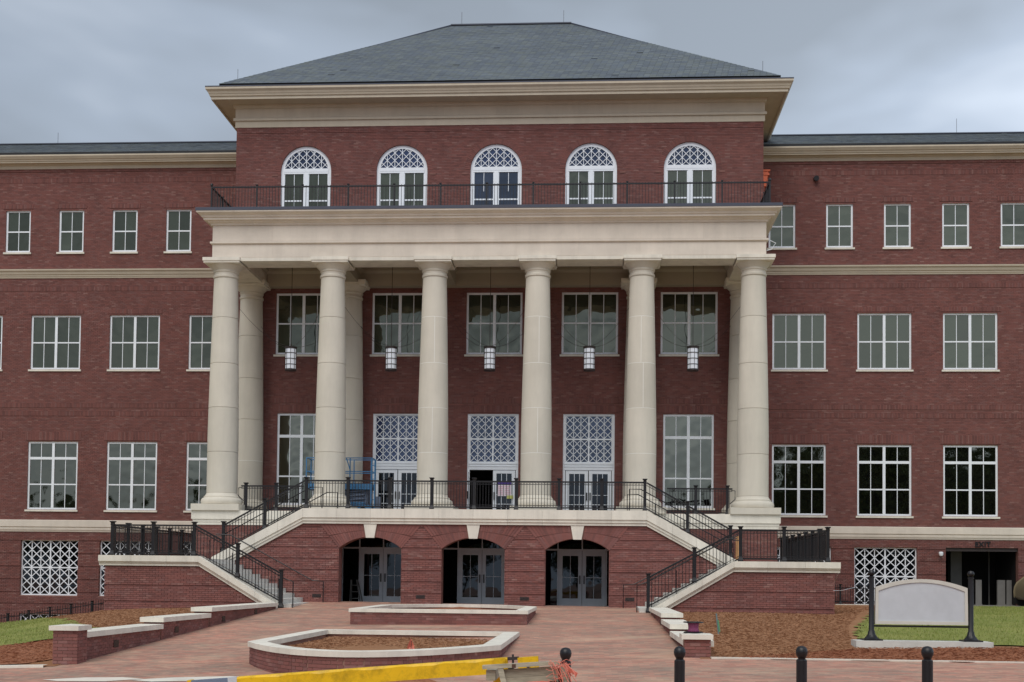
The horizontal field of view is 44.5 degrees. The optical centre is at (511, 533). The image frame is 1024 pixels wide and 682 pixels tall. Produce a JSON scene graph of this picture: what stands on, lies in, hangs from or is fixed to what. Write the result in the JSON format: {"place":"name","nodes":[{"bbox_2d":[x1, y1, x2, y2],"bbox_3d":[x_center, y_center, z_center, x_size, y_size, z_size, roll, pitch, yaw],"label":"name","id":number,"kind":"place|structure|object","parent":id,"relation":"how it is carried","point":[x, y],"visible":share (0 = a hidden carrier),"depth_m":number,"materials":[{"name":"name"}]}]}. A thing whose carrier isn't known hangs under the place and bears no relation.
{"place":"outdoors","nodes":[
{"label":"outdoors","id":0,"kind":"place"},
{"bbox_2d":[0,617,97,645],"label":"lawn","id":1,"kind":"structure","parent":0,"point":[31,632],"depth_m":37.61,"materials":[{"name":"green plant"}]},
{"bbox_2d":[2,608,190,665],"bbox_3d":[-44.750,3.584,43.623,73.650,3.002,33.050,1,-2,4],"label":"pine straw bed","id":2,"kind":"object","parent":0,"point":[48,662],"visible":0.09,"depth_m":38.37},
{"bbox_2d":[0,641,52,664],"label":"red mulch bed","id":3,"kind":"object","parent":2,"relation":"on","point":[26,654],"visible":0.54,"depth_m":27.04,"materials":[{"name":"brown wood"}]},
{"bbox_2d":[0,639,52,663],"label":"mulch scatter","id":4,"kind":"object","parent":3,"relation":"on","point":[14,653],"visible":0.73,"depth_m":27.36,"materials":[{"name":"brown wood"}]},
{"bbox_2d":[0,599,103,621],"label":"picket fence","id":5,"kind":"object","parent":2,"relation":"on","point":[92,604],"visible":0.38,"depth_m":57.40,"materials":[{"name":"black metal"}]},
{"bbox_2d":[47,608,194,627],"bbox_3d":[-11.690,2.733,41.187,6.053,0.712,20.403,2,-2,-23],"label":"pine straw","id":6,"kind":"object","parent":2,"relation":"on","point":[118,621],"visible":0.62,"depth_m":39.10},
{"bbox_2d":[49,603,277,664],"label":"garden wall","id":7,"kind":"structure","parent":2,"relation":"on","point":[76,643],"depth_m":28.60,"materials":[{"name":"brick"}]},
{"bbox_2d":[98,555,308,609],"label":"exterior staircase","id":8,"kind":"structure","parent":2,"relation":"on","point":[142,581],"depth_m":41.80,"materials":[{"name":"brick"}]},
{"bbox_2d":[109,521,197,555],"bbox_3d":[-11.718,0.346,47.006,2.968,1.150,10.108,1,-2,4],"label":"landing railing","id":9,"kind":"object","parent":8,"relation":"on","point":[155,536],"visible":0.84,"depth_m":42.12,"materials":[{"name":"black metal"}]},
{"bbox_2d":[196,525,323,607],"bbox_3d":[-8.807,1.142,43.424,3.968,2.762,3.398,1,-2,4],"label":"stair railing","id":10,"kind":"object","parent":8,"relation":"on","point":[280,572],"visible":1,"depth_m":41.82,"materials":[{"name":"black metal"}]},
{"bbox_2d":[214,480,337,551],"bbox_3d":[-8.784,-0.500,46.771,3.985,2.795,2.994,1,-2,4],"label":"stair railing","id":11,"kind":"object","parent":8,"relation":"on","point":[263,514],"visible":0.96,"depth_m":45.38,"materials":[{"name":"black metal"}]},
{"bbox_2d":[69,601,691,664],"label":"plaza paving","id":12,"kind":"structure","parent":0,"point":[580,632],"depth_m":31.58,"materials":[{"name":"brick"}]},
{"bbox_2d":[248,629,519,673],"bbox_3d":[-2.608,2.731,26.124,5.000,1.060,9.100,1,-2,4],"label":"planter","id":13,"kind":"object","parent":12,"relation":"on","point":[276,654],"visible":0.63,"depth_m":23.21,"materials":[{"name":"red brick"}]},
{"bbox_2d":[288,636,489,648],"bbox_3d":[-2.604,2.306,26.211,4.303,0.181,8.264,1,-2,4],"label":"pine straw","id":14,"kind":"object","parent":13,"relation":"in","point":[327,641],"visible":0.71,"depth_m":26.83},
{"bbox_2d":[349,604,536,624],"bbox_3d":[-1.806,2.984,38.547,5.000,1.480,7.800,1,-2,4],"label":"planter","id":15,"kind":"object","parent":12,"relation":"on","point":[436,614],"visible":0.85,"depth_m":34.76,"materials":[{"name":"red stone"}]},
{"bbox_2d":[0,658,1023,681],"bbox_3d":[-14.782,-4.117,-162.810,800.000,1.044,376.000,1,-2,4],"label":"front paving","id":16,"kind":"structure","parent":0,"point":[662,670],"depth_m":22.52,"materials":[{"name":"brick"}]},
{"bbox_2d":[44,677,140,680],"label":"concrete band","id":17,"kind":"object","parent":16,"relation":"on","point":[96,679],"visible":1,"depth_m":22.43,"materials":[{"name":"concrete"}]},
{"bbox_2d":[137,676,233,681],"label":"concrete band","id":18,"kind":"object","parent":16,"relation":"on","point":[175,679],"visible":0.71,"depth_m":22.19,"materials":[{"name":"white concrete"}]},
{"bbox_2d":[482,661,569,681],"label":"wooden barricade","id":19,"kind":"object","parent":16,"relation":"on","point":[494,672],"visible":0.94,"depth_m":11.52,"materials":[{"name":"brown wood"}]},
{"bbox_2d":[187,654,538,681],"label":"barrier arm","id":20,"kind":"object","parent":19,"relation":"on","point":[430,670],"visible":0.79,"depth_m":12.25},
{"bbox_2d":[532,659,577,681],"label":"orange netting","id":21,"kind":"object","parent":19,"relation":"on","point":[570,670],"visible":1,"depth_m":11.40,"materials":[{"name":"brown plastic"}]},
{"bbox_2d":[560,647,571,681],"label":"bollard","id":22,"kind":"object","parent":16,"relation":"on","point":[565,653],"visible":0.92,"depth_m":17.41,"materials":[{"name":"black metal"}]},
{"bbox_2d":[674,646,685,681],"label":"bollard","id":23,"kind":"object","parent":16,"relation":"on","point":[679,663],"visible":1,"depth_m":17.31,"materials":[{"name":"black metal"}]},
{"bbox_2d":[796,646,807,681],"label":"bollard","id":24,"kind":"object","parent":16,"relation":"on","point":[801,663],"visible":1,"depth_m":17.20,"materials":[{"name":"black metal"}]},
{"bbox_2d":[710,657,1023,662],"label":"edging band","id":25,"kind":"object","parent":16,"relation":"on","point":[864,660],"visible":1,"depth_m":23.86,"materials":[{"name":"stone"}]},
{"bbox_2d":[921,646,933,681],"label":"bollard","id":26,"kind":"object","parent":16,"relation":"on","point":[927,652],"visible":1,"depth_m":17.09,"materials":[{"name":"black metal"}]},
{"bbox_2d":[0,0,1023,143],"label":"sky","id":27,"kind":"structure","parent":0,"point":[72,71],"materials":[{"name":"grey"}]},
{"bbox_2d":[680,605,1023,658],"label":"pine straw bed","id":28,"kind":"object","parent":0,"point":[860,616],"visible":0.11,"depth_m":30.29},
{"bbox_2d":[649,607,713,657],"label":"garden wall","id":29,"kind":"structure","parent":28,"relation":"on","point":[675,627],"depth_m":26.39,"materials":[{"name":"concrete"}]},
{"bbox_2d":[683,621,703,633],"bbox_3d":[3.566,1.840,24.627,0.400,0.230,0.394,1,-2,4],"label":"cable spool","id":30,"kind":"object","parent":29,"relation":"on","point":[693,626],"visible":1,"depth_m":24.53,"materials":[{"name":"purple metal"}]},
{"bbox_2d":[637,561,840,613],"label":"exterior staircase","id":31,"kind":"structure","parent":28,"relation":"on","point":[771,587],"depth_m":40.52,"materials":[{"name":"brick"}]},
{"bbox_2d":[623,530,738,612],"bbox_3d":[5.796,1.269,42.479,3.968,2.762,3.398,1,-2,4],"label":"stair railing","id":32,"kind":"object","parent":31,"relation":"on","point":[649,575],"visible":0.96,"depth_m":40.86,"materials":[{"name":"black metal"}]},
{"bbox_2d":[627,482,738,557],"bbox_3d":[6.234,-0.369,45.798,3.985,2.795,2.994,1,-2,4],"label":"stair railing","id":33,"kind":"object","parent":31,"relation":"on","point":[687,507],"visible":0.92,"depth_m":44.40,"materials":[{"name":"black metal"}]},
{"bbox_2d":[738,526,830,561],"bbox_3d":[9.158,0.528,45.654,2.968,1.150,10.108,1,-2,4],"label":"landing railing","id":34,"kind":"object","parent":31,"relation":"on","point":[812,546],"visible":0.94,"depth_m":40.74,"materials":[{"name":"black metal"}]},
{"bbox_2d":[835,604,874,604],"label":"kerb","id":35,"kind":"structure","parent":28,"relation":"on","point":[852,604],"depth_m":55.36,"materials":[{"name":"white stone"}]},
{"bbox_2d":[833,584,875,603],"bbox_3d":[14.586,2.682,55.653,5.426,0.894,0.126,1,-2,4],"label":"picket fence","id":36,"kind":"object","parent":35,"relation":"on","point":[850,601],"visible":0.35,"depth_m":55.61,"materials":[{"name":"black metal"}]},
{"bbox_2d":[758,648,1023,661],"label":"red mulch bed","id":37,"kind":"object","parent":28,"relation":"on","point":[972,656],"visible":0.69,"depth_m":24.87,"materials":[{"name":"brown wood"}]},
{"bbox_2d":[739,646,1023,660],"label":"mulch scatter","id":38,"kind":"object","parent":37,"relation":"on","point":[906,654],"visible":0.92,"depth_m":24.98,"materials":[{"name":"brown wood"}]},
{"bbox_2d":[851,570,993,648],"bbox_3d":[8.815,1.699,26.981,2.870,1.820,0.560,1,-2,4],"label":"monument sign","id":39,"kind":"object","parent":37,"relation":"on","point":[914,602],"visible":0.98,"depth_m":26.95,"materials":[{"name":"stone"}]},
{"bbox_2d":[853,605,1023,645],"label":"lawn","id":40,"kind":"structure","parent":0,"point":[908,632],"depth_m":31.88,"materials":[{"name":"green plant"}]},
{"bbox_2d":[1013,577,1023,605],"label":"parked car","id":41,"kind":"object","parent":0,"point":[1018,591],"visible":0.99,"depth_m":54.58,"materials":[{"name":"brown paint"}]},
{"label":"far ground","id":42,"kind":"structure","parent":0,"visible":0},
{"bbox_2d":[0,22,1023,658],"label":"university building","id":43,"kind":"structure","parent":42,"relation":"on","point":[854,384],"depth_m":53.66,"materials":[{"name":"red brick"},{"name":"cream limestone"},{"name":"glass"}]},
{"bbox_2d":[3,211,30,253],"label":"window","id":44,"kind":"structure","parent":43,"relation":"in","point":[18,226],"depth_m":59.60,"materials":[{"name":"grey glass"}]},
{"bbox_2d":[18,540,78,595],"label":"lattice window","id":45,"kind":"structure","parent":43,"relation":"in","point":[49,567],"depth_m":58.97,"materials":[{"name":"white glass"}]},
{"bbox_2d":[24,442,77,511],"bbox_3d":[-21.631,-2.689,59.003,2.550,3.305,0.240,1,-2,4],"label":"window","id":46,"kind":"structure","parent":43,"relation":"in","point":[52,466],"depth_m":59.05,"materials":[{"name":"grey glass"}]},
{"bbox_2d":[28,315,80,370],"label":"window","id":47,"kind":"structure","parent":43,"relation":"in","point":[55,339],"depth_m":59.28,"materials":[{"name":"grey glass"}]},
{"bbox_2d":[56,210,84,253],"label":"window","id":48,"kind":"structure","parent":43,"relation":"in","point":[71,230],"depth_m":59.44,"materials":[{"name":"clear glass"}]},
{"bbox_2d":[110,210,137,253],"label":"window","id":49,"kind":"structure","parent":43,"relation":"in","point":[124,221],"depth_m":59.26,"materials":[{"name":"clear glass"}]},
{"bbox_2d":[97,540,150,596],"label":"lattice window","id":50,"kind":"structure","parent":43,"relation":"in","point":[105,545],"depth_m":58.80,"materials":[{"name":"white glass"}]},
{"bbox_2d":[103,442,156,511],"bbox_3d":[-17.832,-2.656,58.757,2.550,3.305,0.240,1,-2,4],"label":"window","id":51,"kind":"structure","parent":43,"relation":"in","point":[131,466],"depth_m":58.80,"materials":[{"name":"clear glass"}]},
{"bbox_2d":[107,315,159,370],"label":"window","id":52,"kind":"structure","parent":43,"relation":"in","point":[134,339],"depth_m":59.03,"materials":[{"name":"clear glass"}]},
{"bbox_2d":[164,209,191,253],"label":"window","id":53,"kind":"structure","parent":43,"relation":"in","point":[178,230],"depth_m":59.09,"materials":[{"name":"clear glass"}]},
{"bbox_2d":[183,442,206,512],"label":"window","id":54,"kind":"structure","parent":43,"relation":"in","point":[196,470],"depth_m":58.60,"materials":[{"name":"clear glass"}]},
{"bbox_2d":[186,315,211,370],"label":"window","id":55,"kind":"structure","parent":43,"relation":"in","point":[200,326],"depth_m":58.83,"materials":[{"name":"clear glass"}]},
{"bbox_2d":[238,482,303,510],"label":"portico railing","id":56,"kind":"object","parent":43,"relation":"on","point":[245,486],"visible":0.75,"depth_m":49.34,"materials":[{"name":"black metal"}]},
{"bbox_2d":[238,268,319,371],"bbox_3d":[-9.101,-9.022,51.523,3.505,4.660,3.461,1,-2,4],"label":"hanging lantern","id":57,"kind":"object","parent":43,"relation":"hanging from","point":[291,357],"visible":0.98,"depth_m":51.41,"materials":[{"name":"white glass"}]},
{"bbox_2d":[273,293,319,356],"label":"window","id":58,"kind":"structure","parent":43,"relation":"in","point":[305,306],"depth_m":53.85,"materials":[{"name":"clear glass"}]},
{"bbox_2d":[277,413,315,506],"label":"window","id":59,"kind":"structure","parent":43,"relation":"in","point":[296,431],"depth_m":53.66,"materials":[{"name":"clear glass"}]},
{"bbox_2d":[281,147,330,205],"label":"arched window","id":60,"kind":"structure","parent":43,"relation":"in","point":[308,166],"depth_m":54.09,"materials":[{"name":"white glass"}]},
{"bbox_2d":[306,457,375,508],"bbox_3d":[-6.956,-1.925,51.364,2.860,2.324,0.945,1,-2,4],"label":"scissor lift","id":61,"kind":"object","parent":43,"relation":"on","point":[362,494],"visible":0.49,"depth_m":50.95,"materials":[{"name":"blue paint"}]},
{"bbox_2d":[360,549,382,601],"bbox_3d":[-5.385,1.618,48.009,0.872,2.080,0.110,1,-2,4],"label":"door","id":62,"kind":"structure","parent":43,"relation":"in","point":[371,562],"depth_m":48.03,"materials":[{"name":"grey paint"}]},
{"bbox_2d":[345,267,418,371],"bbox_3d":[-4.938,-8.986,51.253,3.261,4.660,3.460,1,-2,4],"label":"hanging lantern","id":63,"kind":"object","parent":43,"relation":"hanging from","point":[390,360],"visible":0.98,"depth_m":51.14,"materials":[{"name":"white glass"}]},
{"bbox_2d":[376,469,397,508],"bbox_3d":[-5.354,-1.698,53.329,0.938,2.064,0.050,1,-2,4],"label":"door","id":64,"kind":"structure","parent":43,"relation":"in","point":[380,474],"depth_m":53.33,"materials":[{"name":"white glass"}]},
{"bbox_2d":[383,549,400,601],"bbox_3d":[-4.498,1.626,47.952,0.872,2.080,0.110,1,-2,4],"label":"door","id":65,"kind":"structure","parent":43,"relation":"in","point":[392,557],"depth_m":47.98,"materials":[{"name":"grey paint"}]},
{"bbox_2d":[372,414,417,505],"bbox_3d":[-4.856,-2.887,53.344,2.170,4.454,0.165,1,-2,4],"label":"doorway","id":66,"kind":"structure","parent":43,"relation":"in","point":[379,465],"depth_m":53.32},
{"bbox_2d":[370,293,421,356],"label":"window","id":67,"kind":"structure","parent":43,"relation":"in","point":[404,308],"depth_m":53.58,"materials":[{"name":"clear glass"}]},
{"bbox_2d":[375,415,417,461],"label":"lattice window","id":68,"kind":"structure","parent":43,"relation":"in","point":[395,436],"depth_m":53.38,"materials":[{"name":"white glass"}]},
{"bbox_2d":[377,146,426,205],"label":"arched window","id":69,"kind":"structure","parent":43,"relation":"in","point":[399,165],"depth_m":53.82,"materials":[{"name":"white glass"}]},
{"bbox_2d":[398,470,416,508],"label":"door","id":70,"kind":"structure","parent":43,"relation":"in","point":[402,474],"depth_m":53.27,"materials":[{"name":"white glass"}]},
{"bbox_2d":[459,550,481,603],"bbox_3d":[-1.593,1.652,47.764,0.872,2.080,0.110,1,-2,4],"label":"door","id":71,"kind":"structure","parent":43,"relation":"in","point":[470,561],"depth_m":47.78,"materials":[{"name":"grey paint"}]},
{"bbox_2d":[304,477,646,510],"bbox_3d":[-1.356,-1.427,44.910,12.348,1.150,0.168,1,-2,4],"label":"terrace railing","id":72,"kind":"object","parent":43,"relation":"on","point":[389,481],"visible":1,"depth_m":44.91,"materials":[{"name":"black metal"}]},
{"bbox_2d":[448,267,524,371],"bbox_3d":[-0.896,-8.951,50.992,3.261,4.660,3.460,1,-2,4],"label":"hanging lantern","id":73,"kind":"object","parent":43,"relation":"hanging from","point":[489,358],"visible":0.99,"depth_m":50.88,"materials":[{"name":"white glass"}]},
{"bbox_2d":[210,178,770,206],"bbox_3d":[-0.852,-13.134,51.116,22.020,1.190,4.407,1,-2,4],"label":"roof railing","id":74,"kind":"object","parent":43,"relation":"on","point":[216,195],"visible":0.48,"depth_m":49.00,"materials":[{"name":"black metal"}]},
{"bbox_2d":[467,414,518,498],"bbox_3d":[-0.814,-2.852,53.082,2.170,4.454,0.165,1,-2,4],"label":"doorway","id":75,"kind":"structure","parent":43,"relation":"in","point":[470,465],"depth_m":53.05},
{"bbox_2d":[470,415,515,462],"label":"lattice window","id":76,"kind":"structure","parent":43,"relation":"in","point":[492,438],"depth_m":53.12,"materials":[{"name":"white glass"}]},
{"bbox_2d":[482,550,504,603],"bbox_3d":[-0.707,1.659,47.706,0.872,2.080,0.110,1,-2,4],"label":"door","id":77,"kind":"structure","parent":43,"relation":"in","point":[493,561],"depth_m":47.72,"materials":[{"name":"grey paint"}]},
{"bbox_2d":[464,293,522,356],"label":"window","id":78,"kind":"structure","parent":43,"relation":"in","point":[506,308],"depth_m":53.31,"materials":[{"name":"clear glass"}]},
{"bbox_2d":[470,144,521,204],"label":"arched window","id":79,"kind":"structure","parent":43,"relation":"in","point":[497,164],"depth_m":53.55,"materials":[{"name":"white glass"}]},
{"bbox_2d":[493,470,514,509],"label":"door","id":80,"kind":"structure","parent":43,"relation":"in","point":[498,475],"depth_m":52.99,"materials":[{"name":"white glass"}]},
{"bbox_2d":[558,551,581,605],"bbox_3d":[2.209,1.685,47.518,0.872,2.080,0.110,1,-2,4],"label":"door","id":81,"kind":"structure","parent":43,"relation":"in","point":[570,562],"depth_m":47.54,"materials":[{"name":"grey paint"}]},
{"bbox_2d":[565,471,587,509],"bbox_3d":[2.727,-1.628,52.776,0.938,2.064,0.110,1,-2,4],"label":"door","id":82,"kind":"structure","parent":43,"relation":"in","point":[573,491],"depth_m":52.81,"materials":[{"name":"white glass"}]},
{"bbox_2d":[562,414,614,509],"bbox_3d":[3.227,-2.817,52.820,2.170,4.454,0.165,1,-2,4],"label":"doorway","id":83,"kind":"structure","parent":43,"relation":"in","point":[566,466],"depth_m":52.79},
{"bbox_2d":[565,416,611,462],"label":"lattice window","id":84,"kind":"structure","parent":43,"relation":"in","point":[588,438],"depth_m":52.85,"materials":[{"name":"white glass"}]},
{"bbox_2d":[560,292,618,356],"bbox_3d":[3.292,-8.848,53.003,2.520,2.745,0.240,1,-2,4],"label":"window","id":85,"kind":"structure","parent":43,"relation":"in","point":[575,305],"depth_m":53.05,"materials":[{"name":"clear glass"}]},
{"bbox_2d":[551,302,628,371],"bbox_3d":[3.145,-8.915,50.730,3.261,4.660,3.460,1,-2,4],"label":"hanging lantern","id":86,"kind":"object","parent":43,"relation":"hanging from","point":[589,359],"visible":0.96,"depth_m":50.62,"materials":[{"name":"white glass"}]},
{"bbox_2d":[565,143,616,203],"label":"arched window","id":87,"kind":"structure","parent":43,"relation":"in","point":[591,163],"depth_m":53.29,"materials":[{"name":"white glass"}]},
{"bbox_2d":[582,551,604,605],"bbox_3d":[3.095,1.692,47.460,0.872,2.080,0.110,1,-2,4],"label":"door","id":88,"kind":"structure","parent":43,"relation":"in","point":[593,562],"depth_m":47.48,"materials":[{"name":"grey paint"}]},
{"bbox_2d":[589,471,610,509],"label":"door","id":89,"kind":"structure","parent":43,"relation":"in","point":[593,475],"depth_m":52.75,"materials":[{"name":"white glass"}]},
{"bbox_2d":[659,292,718,356],"bbox_3d":[7.453,-8.812,52.734,2.520,2.745,0.240,1,-2,4],"label":"window","id":90,"kind":"structure","parent":43,"relation":"in","point":[695,322],"depth_m":52.77,"materials":[{"name":"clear glass"}]},
{"bbox_2d":[663,414,714,509],"bbox_3d":[7.388,-2.996,52.521,2.250,4.025,0.240,1,-2,4],"label":"window","id":91,"kind":"structure","parent":43,"relation":"in","point":[688,439],"depth_m":52.57,"materials":[{"name":"grey glass"}]},
{"bbox_2d":[664,142,715,202],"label":"arched window","id":92,"kind":"structure","parent":43,"relation":"in","point":[689,161],"depth_m":53.02,"materials":[{"name":"white glass"}]},
{"bbox_2d":[655,266,739,371],"bbox_3d":[7.309,-8.879,50.460,3.505,4.660,3.461,1,-2,4],"label":"hanging lantern","id":93,"kind":"object","parent":43,"relation":"hanging from","point":[692,357],"visible":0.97,"depth_m":50.36,"materials":[{"name":"white glass"}]},
{"bbox_2d":[667,485,734,513],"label":"portico railing","id":94,"kind":"object","parent":43,"relation":"on","point":[727,491],"visible":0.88,"depth_m":48.22,"materials":[{"name":"black metal"}]},
{"bbox_2d":[767,204,796,249],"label":"window","id":95,"kind":"structure","parent":43,"relation":"in","point":[782,232],"depth_m":57.27,"materials":[{"name":"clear glass"}]},
{"bbox_2d":[771,313,827,371],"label":"window","id":96,"kind":"structure","parent":43,"relation":"in","point":[798,340],"depth_m":57.03,"materials":[{"name":"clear glass"}]},
{"bbox_2d":[772,445,827,517],"bbox_3d":[12.989,-2.387,56.762,2.550,3.305,0.240,1,-2,4],"label":"window","id":97,"kind":"structure","parent":43,"relation":"in","point":[798,471],"depth_m":56.80,"materials":[{"name":"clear glass"}]},
{"bbox_2d":[825,204,854,249],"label":"window","id":98,"kind":"structure","parent":43,"relation":"in","point":[839,217],"depth_m":57.10,"materials":[{"name":"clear glass"}]},
{"bbox_2d":[856,313,913,371],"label":"window","id":99,"kind":"structure","parent":43,"relation":"in","point":[883,339],"depth_m":56.78,"materials":[{"name":"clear glass"}]},
{"bbox_2d":[856,445,913,517],"bbox_3d":[16.788,-2.354,56.516,2.550,3.305,0.240,1,-2,4],"label":"window","id":100,"kind":"structure","parent":43,"relation":"in","point":[883,471],"depth_m":56.56,"materials":[{"name":"black glass"}]},
{"bbox_2d":[854,547,915,603],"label":"lattice window","id":101,"kind":"structure","parent":43,"relation":"in","point":[889,565],"depth_m":56.49,"materials":[{"name":"white glass"}]},
{"bbox_2d":[882,204,912,248],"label":"window","id":102,"kind":"structure","parent":43,"relation":"in","point":[897,217],"depth_m":56.94,"materials":[{"name":"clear glass"}]},
{"bbox_2d":[941,203,971,248],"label":"window","id":103,"kind":"structure","parent":43,"relation":"in","point":[955,216],"depth_m":56.77,"materials":[{"name":"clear glass"}]},
{"bbox_2d":[942,313,999,371],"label":"window","id":104,"kind":"structure","parent":43,"relation":"in","point":[969,339],"depth_m":56.54,"materials":[{"name":"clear glass"}]},
{"bbox_2d":[942,445,999,518],"bbox_3d":[20.587,-2.320,56.270,2.550,3.305,0.240,1,-2,4],"label":"window","id":105,"kind":"structure","parent":43,"relation":"in","point":[970,472],"depth_m":56.32,"materials":[{"name":"black glass"}]},
{"bbox_2d":[974,580,981,604],"bbox_3d":[21.181,2.683,56.892,0.300,1.170,0.160,1,-2,4],"label":"partition panel","id":106,"kind":"object","parent":43,"relation":"on","point":[978,592],"visible":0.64,"depth_m":56.84,"materials":[{"name":"grey concrete"}]},
{"bbox_2d":[996,580,1005,604],"bbox_3d":[22.178,2.692,56.828,0.380,1.170,0.160,1,-2,4],"label":"partition panel","id":107,"kind":"object","parent":43,"relation":"on","point":[1000,592],"visible":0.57,"depth_m":56.77,"materials":[{"name":"grey concrete"}]},
{"bbox_2d":[1006,580,1011,604],"bbox_3d":[22.528,2.695,56.805,0.260,1.170,0.160,1,-2,4],"label":"partition panel","id":108,"kind":"object","parent":43,"relation":"on","point":[1008,592],"visible":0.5,"depth_m":56.75,"materials":[{"name":"grey concrete"}]},
{"bbox_2d":[999,203,1023,248],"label":"window","id":109,"kind":"structure","parent":43,"relation":"in","point":[1012,214],"depth_m":56.62,"materials":[{"name":"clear glass"}]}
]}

